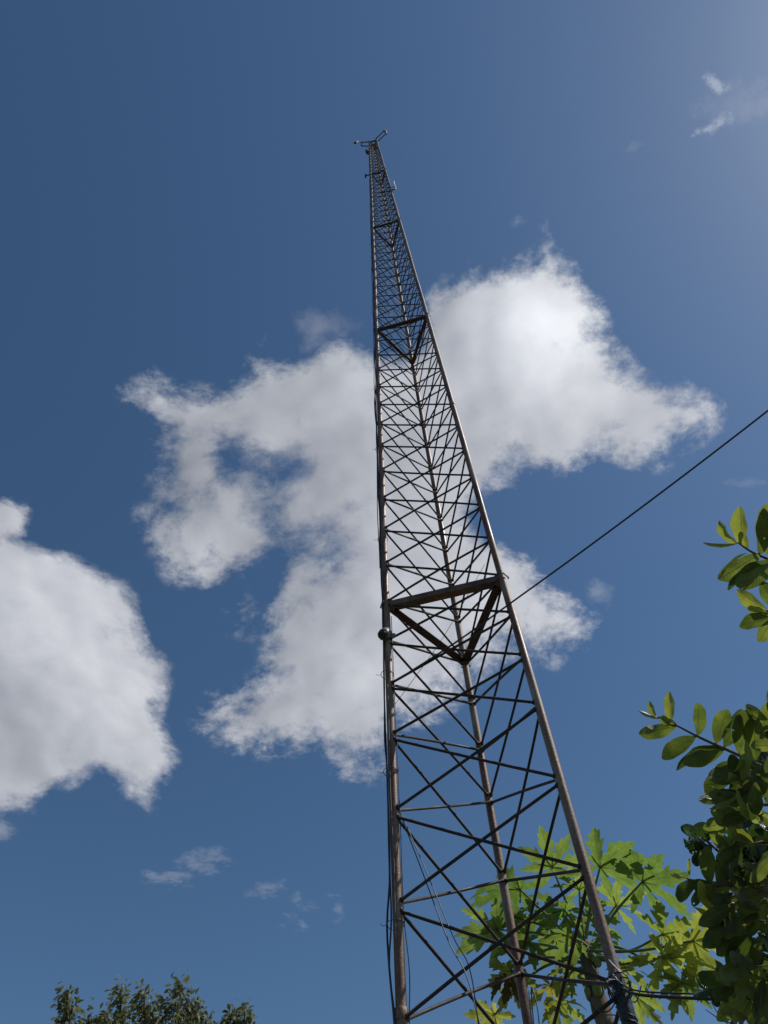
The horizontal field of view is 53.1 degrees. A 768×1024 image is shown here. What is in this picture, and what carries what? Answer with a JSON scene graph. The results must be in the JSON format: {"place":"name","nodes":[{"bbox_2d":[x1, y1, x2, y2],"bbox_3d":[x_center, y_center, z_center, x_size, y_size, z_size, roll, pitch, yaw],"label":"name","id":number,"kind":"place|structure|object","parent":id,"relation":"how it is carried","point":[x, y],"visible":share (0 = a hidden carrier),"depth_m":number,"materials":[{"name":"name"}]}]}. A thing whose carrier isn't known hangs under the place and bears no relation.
{"place":"outdoors","nodes":[
{"label":"outdoors","id":0,"kind":"place"},
{"bbox_2d":[0,500,26,543],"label":"cloud","id":1,"kind":"structure","parent":0,"point":[12,518],"depth_m":1427.27,"materials":[{"name":"white"}]},
{"bbox_2d":[0,537,172,807],"bbox_3d":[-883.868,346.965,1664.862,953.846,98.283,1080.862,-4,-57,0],"label":"cloud","id":2,"kind":"structure","parent":0,"point":[82,676],"depth_m":1719.59,"materials":[{"name":"white"}]},
{"bbox_2d":[0,0,767,1023],"label":"sky","id":3,"kind":"structure","parent":0,"point":[185,212],"materials":[{"name":"blue"}]},
{"bbox_2d":[132,257,715,775],"bbox_3d":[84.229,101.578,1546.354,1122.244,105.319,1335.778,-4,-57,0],"label":"cloud","id":4,"kind":"structure","parent":0,"point":[532,377],"depth_m":1443.52,"materials":[{"name":"white"}]},
{"bbox_3d":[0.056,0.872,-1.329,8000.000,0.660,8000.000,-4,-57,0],"label":"ground","id":5,"kind":"structure","parent":0,"visible":0},
{"bbox_2d":[50,969,256,1023],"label":"leafy tree","id":6,"kind":"object","parent":5,"relation":"on","point":[191,1013],"visible":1,"depth_m":12.15,"materials":[{"name":"green plant"}]},
{"bbox_2d":[368,139,622,1023],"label":"lattice tower","id":7,"kind":"structure","parent":5,"relation":"on","point":[496,584],"depth_m":5.36,"materials":[{"name":"grey metal"}]},
{"bbox_2d":[354,140,371,146],"bbox_3d":[-0.719,-12.450,25.987,0.607,1.218,0.120,-4,-57,0],"label":"camera boom","id":8,"kind":"object","parent":7,"relation":"attached to","point":[356,142],"visible":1,"depth_m":26.38,"materials":[{"name":"grey metal"}]},
{"bbox_2d":[369,180,379,567],"bbox_3d":[-0.212,-4.213,13.323,0.263,17.100,0.016,11,-58,-9],"label":"feeder cable","id":9,"kind":"object","parent":7,"relation":"attached to","point":[374,392],"visible":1,"depth_m":8.68,"materials":[{"name":"black rubber"}]},
{"bbox_2d":[370,216,378,492],"bbox_3d":[-0.257,-5.715,15.686,0.383,24.700,0.018,11,-58,-9],"label":"feeder cable","id":10,"kind":"object","parent":7,"relation":"attached to","point":[374,396],"visible":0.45,"depth_m":8.84,"materials":[{"name":"black rubber"}]},
{"bbox_2d":[368,143,393,1023],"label":"power cable","id":11,"kind":"object","parent":7,"relation":"attached to","point":[387,913],"visible":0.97,"depth_m":4.45,"materials":[{"name":"black rubber"}]},
{"bbox_2d":[375,130,386,140],"bbox_3d":[-0.077,-12.906,26.330,0.455,0.121,0.180,-35,-62,19],"label":"antenna frame","id":12,"kind":"object","parent":7,"relation":"attached to","point":[385,131],"visible":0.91,"depth_m":26.30,"materials":[{"name":"white paint"}]},
{"bbox_2d":[369,164,395,1023],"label":"feeder cable","id":13,"kind":"object","parent":7,"relation":"attached to","point":[384,703],"visible":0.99,"depth_m":4.59,"materials":[{"name":"black rubber"}]},
{"bbox_2d":[378,627,395,639],"bbox_3d":[0.017,0.860,5.419,0.125,0.105,0.100,-4,-57,0],"label":"drum fitting","id":14,"kind":"object","parent":7,"relation":"attached to","point":[385,633],"visible":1,"depth_m":5.39,"materials":[{"name":"grey metal"}]},
{"bbox_2d":[387,685,395,947],"bbox_3d":[0.041,1.598,4.341,0.034,1.700,0.010,22,-60,-16],"label":"signal wire","id":15,"kind":"object","parent":7,"relation":"attached to","point":[392,828],"visible":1,"depth_m":4.14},
{"bbox_2d":[380,918,403,929],"bbox_3d":[0.045,2.011,3.750,0.113,0.024,0.073,23,-61,-16],"label":"cable tie","id":16,"kind":"object","parent":7,"relation":"attached to","point":[392,919],"visible":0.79,"depth_m":3.75,"materials":[{"name":"black plastic"}]},
{"bbox_2d":[391,616,409,1023],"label":"signal wire","id":17,"kind":"object","parent":7,"relation":"hanging from","point":[400,834],"visible":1,"depth_m":4.09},
{"bbox_2d":[400,811,477,1021],"bbox_3d":[0.257,1.965,3.716,0.325,1.322,0.054,-29,-60,16],"label":"drop wire","id":18,"kind":"object","parent":7,"relation":"hanging from","point":[444,916],"visible":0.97,"depth_m":3.69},
{"bbox_2d":[400,813,479,1023],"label":"drop wire","id":19,"kind":"object","parent":7,"relation":"hanging from","point":[442,925],"visible":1,"depth_m":3.62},
{"bbox_2d":[395,564,484,703],"bbox_3d":[0.418,0.821,5.385,0.774,1.172,0.012,-16,-57,8],"label":"signal wire","id":20,"kind":"object","parent":7,"relation":"attached to","point":[443,636],"visible":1,"depth_m":5.34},
{"bbox_2d":[528,990,532,1023],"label":"drop wire","id":21,"kind":"object","parent":7,"relation":"hanging from","point":[530,1008],"visible":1,"depth_m":3.95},
{"bbox_2d":[531,987,539,1023],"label":"drop wire","id":22,"kind":"object","parent":7,"relation":"hanging from","point":[532,1005],"visible":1,"depth_m":3.95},
{"bbox_2d":[393,410,767,682],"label":"overhead cable","id":23,"kind":"object","parent":7,"relation":"attached to","point":[606,533],"visible":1,"depth_m":5.18,"materials":[{"name":"black metal"}]},
{"bbox_2d":[589,960,641,1023],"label":"cable splice","id":24,"kind":"object","parent":7,"relation":"attached to","point":[623,1002],"visible":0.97,"depth_m":3.21,"materials":[{"name":"black plastic"}]},
{"bbox_2d":[594,1014,614,1018],"bbox_3d":[0.967,2.260,3.380,0.118,0.187,0.566,15,-59,-12],"label":"drop wire","id":25,"kind":"object","parent":24,"relation":"attached to","point":[605,1015],"visible":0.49,"depth_m":3.45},
{"bbox_2d":[620,983,691,994],"bbox_3d":[1.774,1.666,2.824,1.846,0.417,0.184,-25,-59,14],"label":"service cable","id":26,"kind":"object","parent":24,"relation":"attached to","point":[656,992],"visible":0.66,"depth_m":3.09,"materials":[{"name":"black rubber"}]},
{"bbox_2d":[620,987,710,1000],"bbox_3d":[1.770,1.681,2.812,1.835,0.419,0.193,-25,-59,13],"label":"service cable","id":27,"kind":"object","parent":24,"relation":"attached to","point":[661,996],"visible":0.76,"depth_m":3.05,"materials":[{"name":"black rubber"}]},
{"bbox_2d":[454,825,723,1023],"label":"papaya tree","id":28,"kind":"object","parent":5,"relation":"on","point":[676,949],"visible":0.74,"depth_m":4.97,"materials":[{"name":"green plant"}]},
{"bbox_2d":[639,503,767,1023],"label":"guava tree","id":29,"kind":"object","parent":5,"relation":"on","point":[739,992],"visible":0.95,"depth_m":1.77,"materials":[{"name":"green plant"}]},
{"bbox_2d":[681,751,767,1023],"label":"creeper","id":30,"kind":"object","parent":5,"relation":"on","point":[696,844],"visible":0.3,"depth_m":2.00,"materials":[{"name":"green plant"}]}
]}

